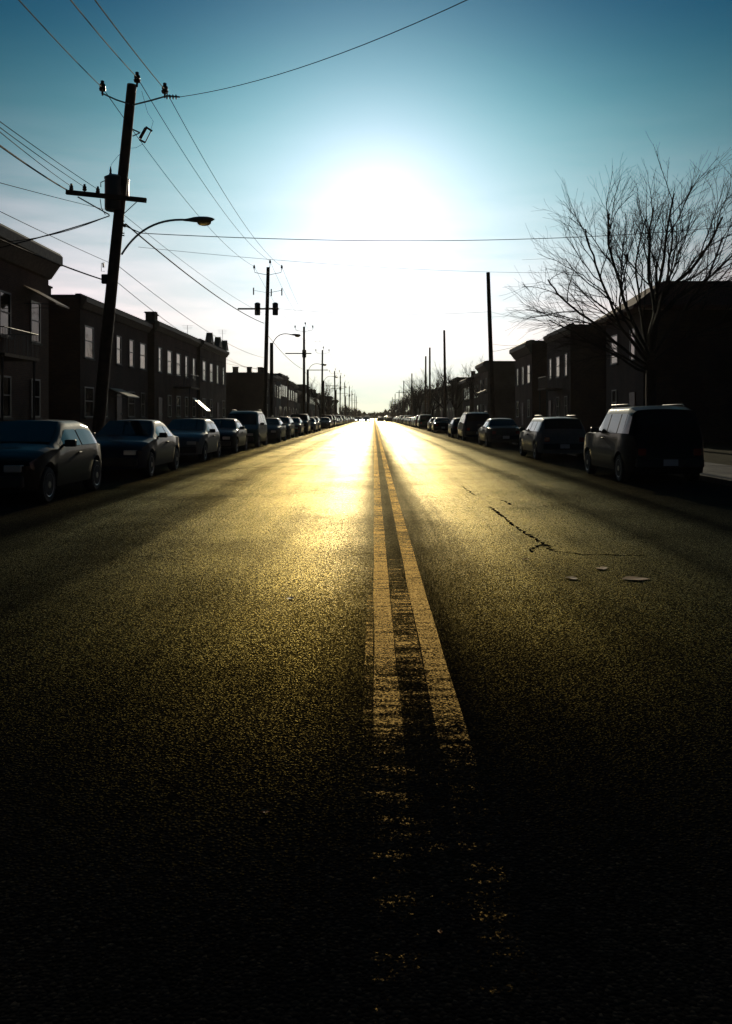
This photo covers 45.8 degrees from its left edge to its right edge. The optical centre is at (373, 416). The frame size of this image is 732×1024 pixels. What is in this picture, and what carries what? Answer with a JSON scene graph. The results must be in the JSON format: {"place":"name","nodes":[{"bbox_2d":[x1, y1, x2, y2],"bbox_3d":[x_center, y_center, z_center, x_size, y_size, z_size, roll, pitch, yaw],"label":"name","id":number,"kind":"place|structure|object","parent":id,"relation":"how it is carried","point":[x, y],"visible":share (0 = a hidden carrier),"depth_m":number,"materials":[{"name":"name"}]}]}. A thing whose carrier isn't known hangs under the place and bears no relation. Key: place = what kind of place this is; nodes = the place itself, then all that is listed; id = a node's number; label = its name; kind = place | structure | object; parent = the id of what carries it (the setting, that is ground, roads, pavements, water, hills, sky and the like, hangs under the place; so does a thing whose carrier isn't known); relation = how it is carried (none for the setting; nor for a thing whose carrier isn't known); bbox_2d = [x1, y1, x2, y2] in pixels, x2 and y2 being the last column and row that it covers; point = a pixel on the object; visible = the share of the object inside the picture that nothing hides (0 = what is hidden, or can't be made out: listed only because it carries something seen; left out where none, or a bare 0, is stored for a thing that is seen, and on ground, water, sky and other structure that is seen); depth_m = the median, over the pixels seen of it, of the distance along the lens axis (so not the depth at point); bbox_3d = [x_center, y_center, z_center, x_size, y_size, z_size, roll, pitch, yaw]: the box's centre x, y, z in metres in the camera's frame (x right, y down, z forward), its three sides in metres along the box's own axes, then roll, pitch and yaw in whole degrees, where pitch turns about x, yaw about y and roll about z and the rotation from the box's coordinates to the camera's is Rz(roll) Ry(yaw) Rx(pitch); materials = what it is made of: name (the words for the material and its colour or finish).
{"place":"outdoors","nodes":[
{"label":"outdoors","id":0,"kind":"place"},
{"bbox_2d":[0,418,731,1023],"bbox_3d":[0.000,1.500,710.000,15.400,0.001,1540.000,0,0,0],"label":"road","id":1,"kind":"structure","parent":0,"point":[186,692],"depth_m":3.96,"materials":[{"name":"asphalt"}]},
{"bbox_2d":[0,420,101,502],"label":"parked car","id":2,"kind":"object","parent":1,"relation":"on","point":[41,460],"visible":1,"depth_m":15.67,"materials":[{"name":"black paint"}]},
{"bbox_2d":[92,419,179,476],"bbox_3d":[-6.394,0.782,22.957,2.059,1.435,4.635,0,0,0],"label":"parked car","id":3,"kind":"object","parent":1,"relation":"on","point":[146,446],"visible":0.81,"depth_m":21.94,"materials":[{"name":"blue paint"}]},
{"bbox_2d":[167,418,220,460],"bbox_3d":[-6.499,0.777,30.407,2.022,1.445,4.135,0,0,0],"label":"parked car","id":4,"kind":"object","parent":1,"relation":"on","point":[200,437],"visible":0.61,"depth_m":29.65,"materials":[{"name":"blue metal"}]},
{"bbox_2d":[210,418,247,452],"bbox_3d":[-6.531,0.782,37.258,2.059,1.435,4.635,0,0,0],"label":"parked car","id":5,"kind":"object","parent":1,"relation":"on","point":[233,434],"visible":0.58,"depth_m":36.41,"materials":[{"name":"black paint"}]},
{"bbox_2d":[227,410,266,446],"bbox_3d":[-6.529,0.571,43.858,2.223,1.858,4.835,0,0,0],"label":"parked car","id":6,"kind":"object","parent":1,"relation":"on","point":[254,423],"visible":0.59,"depth_m":42.86,"materials":[{"name":"green paint"}]},
{"bbox_2d":[265,418,285,441],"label":"parked car","id":7,"kind":"object","parent":1,"relation":"on","point":[276,427],"visible":0.46,"depth_m":51.68,"materials":[{"name":"grey paint"}]},
{"bbox_2d":[267,416,294,438],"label":"parked car","id":8,"kind":"object","parent":1,"relation":"on","point":[288,422],"visible":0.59,"depth_m":59.70,"materials":[{"name":"black paint"}]},
{"bbox_2d":[291,417,303,435],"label":"parked car","id":9,"kind":"object","parent":1,"relation":"on","point":[299,426],"visible":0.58,"depth_m":67.33,"materials":[{"name":"black paint"}]},
{"bbox_2d":[291,413,310,433],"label":"parked car","id":10,"kind":"object","parent":1,"relation":"on","point":[305,419],"visible":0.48,"depth_m":75.28,"materials":[{"name":"black paint"}]},
{"bbox_2d":[309,417,317,431],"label":"parked car","id":11,"kind":"object","parent":1,"relation":"on","point":[314,424],"visible":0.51,"depth_m":83.08,"materials":[{"name":"black paint"}]},
{"bbox_2d":[319,417,331,427],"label":"parked car","id":12,"kind":"object","parent":1,"relation":"on","point":[326,421],"visible":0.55,"depth_m":110.62,"materials":[{"name":"black paint"}]},
{"bbox_2d":[360,559,443,856],"bbox_3d":[0.217,1.496,6.100,0.545,0.001,9.800,0,0,0],"label":"old lane line","id":13,"kind":"object","parent":1,"relation":"on","point":[400,642],"visible":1,"depth_m":5.82,"materials":[{"name":"paint"}]},
{"bbox_2d":[181,465,645,584],"bbox_3d":[-0.213,1.496,17.116,5.211,0.001,19.000,0,0,-23],"label":"road crack","id":14,"kind":"object","parent":1,"relation":"on","point":[507,520],"visible":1,"depth_m":10.82,"materials":[{"name":"asphalt"}]},
{"bbox_2d":[417,414,431,428],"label":"parked car","id":15,"kind":"object","parent":1,"relation":"on","point":[422,420],"visible":0.69,"depth_m":109.02,"materials":[{"name":"green paint"}]},
{"bbox_2d":[430,417,450,432],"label":"parked car","id":16,"kind":"object","parent":1,"relation":"on","point":[440,423],"visible":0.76,"depth_m":80.80,"materials":[{"name":"black paint"}]},
{"bbox_2d":[372,423,518,1009],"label":"lane line","id":17,"kind":"object","parent":1,"relation":"on","point":[419,594],"visible":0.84,"depth_m":6.21,"materials":[{"name":"yellow paint"}]},
{"bbox_2d":[447,418,473,437],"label":"parked car","id":18,"kind":"object","parent":1,"relation":"on","point":[452,427],"visible":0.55,"depth_m":62.08,"materials":[{"name":"grey paint"}]},
{"bbox_2d":[455,411,489,439],"bbox_3d":[6.523,0.571,56.242,2.223,1.858,4.835,0,0,0],"label":"parked car","id":19,"kind":"object","parent":1,"relation":"on","point":[469,423],"visible":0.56,"depth_m":54.21,"materials":[{"name":"blue paint"}]},
{"bbox_2d":[478,418,520,446],"bbox_3d":[6.502,0.782,44.943,2.059,1.435,4.635,0,0,0],"label":"parked car","id":20,"kind":"object","parent":1,"relation":"on","point":[507,430],"visible":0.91,"depth_m":43.18,"materials":[{"name":"beige paint"}]},
{"bbox_2d":[519,415,585,458],"bbox_3d":[6.527,0.721,31.892,2.109,1.558,4.735,0,0,0],"label":"parked car","id":21,"kind":"object","parent":1,"relation":"on","point":[561,436],"visible":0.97,"depth_m":29.81,"materials":[{"name":"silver metal"}]},
{"bbox_2d":[584,404,703,481],"bbox_3d":[6.513,0.601,21.343,2.177,1.798,4.635,0,0,0],"label":"parked car","id":22,"kind":"object","parent":1,"relation":"on","point":[623,442],"visible":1,"depth_m":19.31,"materials":[{"name":"black paint"}]},
{"bbox_2d":[0,0,731,413],"label":"sky","id":23,"kind":"structure","parent":0,"point":[459,122],"materials":[{"name":"blue"}]},
{"bbox_2d":[141,247,696,272],"bbox_3d":[5.921,-7.447,41.000,35.736,3.147,0.013,0,0,-38],"label":"overhead wire","id":24,"kind":"object","parent":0,"point":[368,266],"visible":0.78,"depth_m":35.72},
{"bbox_2d":[521,431,731,465],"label":"lawn","id":25,"kind":"structure","parent":0,"point":[718,452],"depth_m":33.43,"materials":[{"name":"green plant"}]},
{"bbox_2d":[509,340,546,428],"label":"row house","id":26,"kind":"structure","parent":25,"relation":"on","point":[528,379],"depth_m":81.49,"materials":[{"name":"brown brick"}]},
{"bbox_2d":[538,324,605,432],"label":"row house","id":27,"kind":"structure","parent":25,"relation":"on","point":[584,400],"depth_m":66.00,"materials":[{"name":"brick"}]},
{"bbox_2d":[555,356,559,378],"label":"window","id":28,"kind":"structure","parent":27,"relation":"in","point":[557,361],"depth_m":70.64,"materials":[{"name":"grey glass"}]},
{"bbox_2d":[563,353,567,377],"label":"window","id":29,"kind":"structure","parent":27,"relation":"in","point":[566,358],"depth_m":67.33,"materials":[{"name":"glass"}]},
{"bbox_2d":[500,140,731,405],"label":"bare tree","id":30,"kind":"object","parent":25,"relation":"on","point":[650,340],"visible":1,"depth_m":40.60,"materials":[{"name":"brown plant"}]},
{"bbox_2d":[594,281,731,441],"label":"house","id":31,"kind":"structure","parent":25,"relation":"on","point":[694,374],"depth_m":46.60,"materials":[{"name":"brick"}]},
{"bbox_2d":[609,334,617,365],"bbox_3d":[14.455,-4.000,52.150,0.130,1.840,1.620,0,0,0],"label":"window","id":32,"kind":"structure","parent":31,"relation":"in","point":[613,361],"depth_m":52.12,"materials":[{"name":"grey glass"}]},
{"bbox_2d":[612,390,616,407],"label":"window","id":33,"kind":"structure","parent":31,"relation":"in","point":[614,392],"depth_m":52.11,"materials":[{"name":"glass"}]},
{"bbox_2d":[629,392,635,406],"bbox_3d":[14.480,-0.270,48.450,0.080,2.200,1.000,0,0,0],"label":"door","id":34,"kind":"structure","parent":31,"relation":"in","point":[632,395],"depth_m":48.32,"materials":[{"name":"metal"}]},
{"bbox_2d":[702,462,731,478],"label":"pavement","id":35,"kind":"structure","parent":0,"point":[719,470],"depth_m":21.99,"materials":[{"name":"concrete"}]},
{"bbox_2d":[486,272,494,418],"bbox_3d":[8.134,-4.114,60.000,0.679,11.780,0.348,0,0,0],"label":"utility pole","id":36,"kind":"object","parent":35,"relation":"on","point":[491,376],"visible":0.79,"depth_m":59.87,"materials":[{"name":"wood"}]},
{"bbox_3d":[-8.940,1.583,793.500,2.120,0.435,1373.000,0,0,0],"label":"pavement","id":37,"kind":"structure","parent":0,"visible":0},
{"bbox_2d":[306,363,326,415],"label":"lamp post","id":38,"kind":"object","parent":37,"relation":"on","point":[307,410],"visible":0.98,"depth_m":109.36,"materials":[{"name":"metal"}]},
{"bbox_2d":[306,377,338,417],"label":"bare tree","id":39,"kind":"object","parent":37,"relation":"on","point":[326,394],"visible":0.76,"depth_m":150.12,"materials":[{"name":"brown plant"}]},
{"bbox_2d":[315,346,329,415],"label":"utility pole","id":40,"kind":"object","parent":37,"relation":"on","point":[322,383],"visible":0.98,"depth_m":137.87,"materials":[{"name":"wood"}]},
{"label":"pavement","id":41,"kind":"structure","parent":0,"visible":0},
{"bbox_2d":[65,72,214,433],"bbox_3d":[-6.776,-4.193,25.683,4.440,11.958,1.112,0,0,6],"label":"utility pole","id":42,"kind":"object","parent":41,"relation":"on","point":[115,196],"visible":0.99,"depth_m":25.55,"materials":[{"name":"wood"}]},
{"bbox_2d":[0,145,67,190],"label":"overhead wire","id":43,"kind":"object","parent":42,"relation":"attached to","point":[9,152],"visible":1,"depth_m":18.69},
{"bbox_2d":[0,121,96,188],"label":"overhead wire","id":44,"kind":"object","parent":42,"relation":"attached to","point":[44,153],"visible":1,"depth_m":19.62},
{"bbox_2d":[0,239,103,279],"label":"overhead wire","id":45,"kind":"object","parent":42,"relation":"attached to","point":[2,240],"visible":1,"depth_m":19.34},
{"bbox_2d":[0,215,109,247],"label":"overhead wire","id":46,"kind":"object","parent":42,"relation":"attached to","point":[55,232],"visible":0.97,"depth_m":23.05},
{"bbox_2d":[18,0,101,86],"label":"overhead wire","id":47,"kind":"object","parent":42,"relation":"attached to","point":[59,43],"visible":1,"depth_m":17.85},
{"bbox_2d":[70,0,136,76],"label":"overhead wire","id":48,"kind":"object","parent":42,"relation":"attached to","point":[99,35],"visible":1,"depth_m":17.36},
{"bbox_2d":[94,0,164,89],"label":"overhead wire","id":49,"kind":"object","parent":42,"relation":"attached to","point":[126,41],"visible":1,"depth_m":17.60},
{"bbox_2d":[105,91,252,265],"bbox_3d":[-8.550,-10.506,45.700,0.021,1.899,40.377,0,0,-2],"label":"overhead wire","id":50,"kind":"object","parent":42,"relation":"attached to","point":[168,178],"visible":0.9,"depth_m":34.19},
{"bbox_2d":[118,283,264,369],"bbox_3d":[-7.974,-3.576,45.850,0.019,0.953,40.306,0,0,-1],"label":"overhead wire","id":51,"kind":"object","parent":42,"relation":"attached to","point":[179,330],"visible":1,"depth_m":34.20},
{"bbox_2d":[125,223,262,322],"bbox_3d":[-7.851,-6.413,45.801,0.045,1.473,40.415,0,0,-1],"label":"overhead wire","id":52,"kind":"object","parent":42,"relation":"attached to","point":[184,271],"visible":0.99,"depth_m":33.90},
{"bbox_2d":[140,82,267,259],"bbox_3d":[-7.434,-10.868,45.700,0.021,1.974,40.372,0,0,-1],"label":"overhead wire","id":53,"kind":"object","parent":42,"relation":"attached to","point":[190,163],"visible":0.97,"depth_m":33.34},
{"bbox_2d":[167,94,280,265],"bbox_3d":[-6.572,-10.479,45.700,0.021,1.954,40.371,0,0,-1],"label":"overhead wire","id":54,"kind":"object","parent":42,"relation":"attached to","point":[211,172],"visible":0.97,"depth_m":33.10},
{"bbox_2d":[180,0,466,96],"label":"overhead wire","id":55,"kind":"object","parent":42,"relation":"attached to","point":[337,54],"visible":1,"depth_m":19.78,"materials":[{"name":"metal"}]},
{"bbox_2d":[141,226,731,240],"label":"overhead wire","id":56,"kind":"object","parent":42,"relation":"attached to","point":[421,240],"visible":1,"depth_m":28.75,"materials":[{"name":"metal"}]},
{"bbox_2d":[238,260,282,417],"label":"utility pole","id":57,"kind":"object","parent":41,"relation":"on","point":[257,308],"visible":0.95,"depth_m":65.86,"materials":[{"name":"wood"}]},
{"bbox_2d":[270,333,300,417],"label":"lamp post","id":58,"kind":"object","parent":41,"relation":"on","point":[271,383],"visible":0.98,"depth_m":70.17,"materials":[{"name":"metal"}]},
{"bbox_3d":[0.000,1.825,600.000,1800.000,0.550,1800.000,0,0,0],"label":"ground","id":59,"kind":"structure","parent":0,"visible":0},
{"bbox_2d":[337,408,409,418],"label":"wood","id":60,"kind":"object","parent":59,"relation":"on","point":[377,414],"visible":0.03,"depth_m":680.74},
{"bbox_2d":[443,330,446,417],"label":"utility pole","id":61,"kind":"object","parent":59,"relation":"on","point":[444,368],"visible":0.79,"depth_m":99.87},
{"bbox_2d":[446,430,731,485],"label":"kerb","id":62,"kind":"structure","parent":59,"relation":"on","point":[716,479],"depth_m":19.71,"materials":[{"name":"concrete"}]},
{"bbox_3d":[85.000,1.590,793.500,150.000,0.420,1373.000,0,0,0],"label":"lawn","id":63,"kind":"structure","parent":59,"relation":"on","visible":0},
{"bbox_2d":[424,375,451,417],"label":"bare tree","id":64,"kind":"object","parent":63,"relation":"on","point":[435,392],"visible":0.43,"depth_m":144.53,"materials":[{"name":"brown plant"}]},
{"bbox_2d":[413,360,468,416],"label":"bare tree","id":65,"kind":"object","parent":63,"relation":"on","point":[440,391],"visible":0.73,"depth_m":135.08,"materials":[{"name":"brown plant"}]},
{"bbox_2d":[441,373,473,417],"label":"bare tree","id":66,"kind":"object","parent":63,"relation":"on","point":[455,389],"visible":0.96,"depth_m":127.73,"materials":[{"name":"brown plant"}]},
{"bbox_2d":[449,371,475,420],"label":"row house","id":67,"kind":"structure","parent":63,"relation":"on","point":[452,412],"depth_m":143.76,"materials":[{"name":"brown brick"}]},
{"bbox_2d":[459,378,473,414],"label":"row house","id":68,"kind":"structure","parent":63,"relation":"on","point":[468,405],"depth_m":132.24,"materials":[{"name":"beige brick"}]},
{"bbox_2d":[458,359,482,397],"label":"bare tree","id":69,"kind":"object","parent":63,"relation":"on","point":[472,383],"visible":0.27,"depth_m":123.14,"materials":[{"name":"brown plant"}]},
{"bbox_2d":[472,373,479,411],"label":"row house","id":70,"kind":"structure","parent":63,"relation":"on","point":[477,399],"depth_m":122.36,"materials":[{"name":"beige brick"}]},
{"bbox_2d":[475,360,514,421],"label":"row house","id":71,"kind":"structure","parent":63,"relation":"on","point":[504,382],"depth_m":108.50,"materials":[{"name":"beige brick"}]},
{"bbox_3d":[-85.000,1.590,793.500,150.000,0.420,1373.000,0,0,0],"label":"lawn","id":72,"kind":"structure","parent":59,"relation":"on","visible":0},
{"bbox_2d":[226,367,278,417],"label":"row house","id":73,"kind":"structure","parent":72,"relation":"on","point":[244,391],"depth_m":109.00,"materials":[{"name":"brick"}]},
{"bbox_2d":[246,367,288,416],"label":"row house","id":74,"kind":"structure","parent":72,"relation":"on","point":[284,395],"depth_m":135.50,"materials":[{"name":"brown brick"}]},
{"bbox_2d":[259,368,282,416],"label":"row house","id":75,"kind":"structure","parent":72,"relation":"on","point":[278,398],"depth_m":127.13,"materials":[{"name":"brown brick"}]},
{"bbox_2d":[287,380,295,416],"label":"row house","id":76,"kind":"structure","parent":72,"relation":"on","point":[290,396],"depth_m":145.90,"materials":[{"name":"brown brick"}]},
{"bbox_2d":[294,385,298,413],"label":"row house","id":77,"kind":"structure","parent":72,"relation":"on","point":[296,387],"depth_m":161.31,"materials":[{"name":"brick"}]},
{"bbox_2d":[297,390,301,413],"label":"row house","id":78,"kind":"structure","parent":72,"relation":"on","point":[299,393],"depth_m":170.02,"materials":[{"name":"brown stone"}]},
{"bbox_2d":[296,384,306,413],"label":"row house","id":79,"kind":"structure","parent":72,"relation":"on","point":[300,388],"depth_m":174.82,"materials":[{"name":"brick"}]},
{"bbox_2d":[317,391,342,414],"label":"bare tree","id":80,"kind":"object","parent":72,"relation":"on","point":[326,410],"visible":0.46,"depth_m":196.62,"materials":[{"name":"brown plant"}]},
{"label":"lawn","id":81,"kind":"structure","parent":59,"relation":"on","visible":0},
{"bbox_2d":[0,223,68,420],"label":"row house","id":82,"kind":"structure","parent":81,"relation":"on","point":[25,278],"depth_m":35.54,"materials":[{"name":"brown brick"}]},
{"bbox_2d":[0,290,11,339],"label":"window","id":83,"kind":"structure","parent":82,"relation":"in","point":[5,297],"depth_m":34.07,"materials":[{"name":"grey glass"}]},
{"bbox_2d":[0,375,12,419],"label":"window","id":84,"kind":"structure","parent":82,"relation":"in","point":[7,379],"depth_m":34.17,"materials":[{"name":"black glass"}]},
{"bbox_2d":[30,378,41,419],"bbox_3d":[-14.455,-0.750,37.062,0.130,1.740,1.070,0,0,0],"label":"window","id":85,"kind":"structure","parent":82,"relation":"in","point":[37,381],"depth_m":37.19,"materials":[{"name":"glass"}]},
{"bbox_2d":[30,300,42,345],"bbox_3d":[-14.455,-4.000,37.062,0.130,1.840,1.170,0,0,0],"label":"window","id":86,"kind":"structure","parent":82,"relation":"in","point":[35,312],"depth_m":37.08,"materials":[{"name":"glass"}]},
{"bbox_2d":[49,285,152,432],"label":"row house","id":87,"kind":"structure","parent":81,"relation":"on","point":[75,328],"depth_m":47.17,"materials":[{"name":"brick"}]},
{"bbox_2d":[84,386,93,418],"bbox_3d":[-15.455,-0.750,47.070,0.130,1.740,1.620,0,0,0],"label":"window","id":88,"kind":"structure","parent":87,"relation":"in","point":[88,391],"depth_m":47.01,"materials":[{"name":"glass"}]},
{"bbox_2d":[84,325,94,360],"bbox_3d":[-15.455,-4.000,47.070,0.130,1.840,1.620,0,0,0],"label":"window","id":89,"kind":"structure","parent":87,"relation":"in","point":[88,331],"depth_m":47.01,"materials":[{"name":"glass"}]},
{"bbox_2d":[116,394,121,420],"bbox_3d":[-15.450,-0.270,52.550,0.140,2.200,1.000,0,0,0],"label":"door","id":90,"kind":"structure","parent":87,"relation":"in","point":[118,399],"depth_m":52.47,"materials":[{"name":"wood"}]},
{"bbox_2d":[116,335,122,366],"bbox_3d":[-15.455,-4.000,52.550,0.130,1.840,1.170,0,0,0],"label":"window","id":91,"kind":"structure","parent":87,"relation":"in","point":[118,338],"depth_m":52.53,"materials":[{"name":"grey glass"}]},
{"bbox_2d":[127,391,135,418],"bbox_3d":[-15.455,-0.750,55.290,0.130,1.740,1.620,0,0,0],"label":"window","id":92,"kind":"structure","parent":87,"relation":"in","point":[131,401],"depth_m":55.35,"materials":[{"name":"black glass"}]},
{"bbox_2d":[128,339,134,368],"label":"window","id":93,"kind":"structure","parent":87,"relation":"in","point":[131,342],"depth_m":55.35,"materials":[{"name":"glass"}]},
{"bbox_2d":[140,392,145,418],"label":"window","id":94,"kind":"structure","parent":87,"relation":"in","point":[142,394],"depth_m":57.98,"materials":[{"name":"black glass"}]},
{"bbox_2d":[139,342,146,370],"bbox_3d":[-15.455,-4.000,58.030,0.130,1.840,1.620,0,0,0],"label":"window","id":95,"kind":"structure","parent":87,"relation":"in","point":[142,347],"depth_m":57.98,"materials":[{"name":"glass"}]},
{"bbox_2d":[144,311,209,426],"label":"row house","id":96,"kind":"structure","parent":81,"relation":"on","point":[173,388],"depth_m":64.74,"materials":[{"name":"brown brick"}]},
{"bbox_2d":[158,397,162,421],"bbox_3d":[-15.150,-0.270,61.450,0.140,2.200,1.000,0,0,0],"label":"door","id":97,"kind":"structure","parent":96,"relation":"in","point":[160,413],"depth_m":61.46,"materials":[{"name":"wood"}]},
{"bbox_2d":[158,347,162,373],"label":"window","id":98,"kind":"structure","parent":96,"relation":"in","point":[159,348],"depth_m":61.50,"materials":[{"name":"glass"}]},
{"bbox_2d":[167,395,172,417],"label":"window","id":99,"kind":"structure","parent":96,"relation":"in","point":[169,396],"depth_m":64.38,"materials":[{"name":"glass"}]},
{"bbox_2d":[167,350,172,375],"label":"window","id":100,"kind":"structure","parent":96,"relation":"in","point":[169,353],"depth_m":64.38,"materials":[{"name":"glass"}]},
{"bbox_2d":[176,396,181,417],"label":"window","id":101,"kind":"structure","parent":96,"relation":"in","point":[178,398],"depth_m":67.33,"materials":[{"name":"glass"}]},
{"bbox_2d":[176,353,181,377],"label":"window","id":102,"kind":"structure","parent":96,"relation":"in","point":[178,356],"depth_m":67.33,"materials":[{"name":"glass"}]},
{"bbox_2d":[197,333,229,418],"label":"row house","id":103,"kind":"structure","parent":81,"relation":"on","point":[211,373],"depth_m":80.03,"materials":[{"name":"beige brick"}]},
{"bbox_2d":[202,360,206,381],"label":"window","id":104,"kind":"structure","parent":103,"relation":"in","point":[203,362],"depth_m":76.21,"materials":[{"name":"glass"}]},
{"bbox_3d":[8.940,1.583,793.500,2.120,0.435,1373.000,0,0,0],"label":"pavement","id":105,"kind":"structure","parent":0,"visible":0},
{"bbox_2d":[398,378,432,414],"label":"bare tree","id":106,"kind":"object","parent":105,"relation":"on","point":[416,407],"visible":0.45,"depth_m":199.61,"materials":[{"name":"brown plant"}]},
{"bbox_2d":[408,375,428,414],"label":"bare tree","id":107,"kind":"object","parent":105,"relation":"on","point":[421,394],"visible":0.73,"depth_m":164.84,"materials":[{"name":"brown plant"}]},
{"bbox_2d":[425,356,426,413],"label":"utility pole","id":108,"kind":"object","parent":105,"relation":"on","point":[425,384],"visible":0.66,"depth_m":138.93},
{"bbox_2d":[429,347,430,414],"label":"utility pole","id":109,"kind":"object","parent":105,"relation":"on","point":[430,380],"visible":0.79,"depth_m":127.87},
{"label":"cross street","id":110,"kind":"structure","parent":0,"visible":0},
{"bbox_2d":[285,322,312,413],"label":"utility pole","id":111,"kind":"object","parent":110,"relation":"on","point":[303,353],"visible":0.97,"depth_m":102.86,"materials":[{"name":"wood"}]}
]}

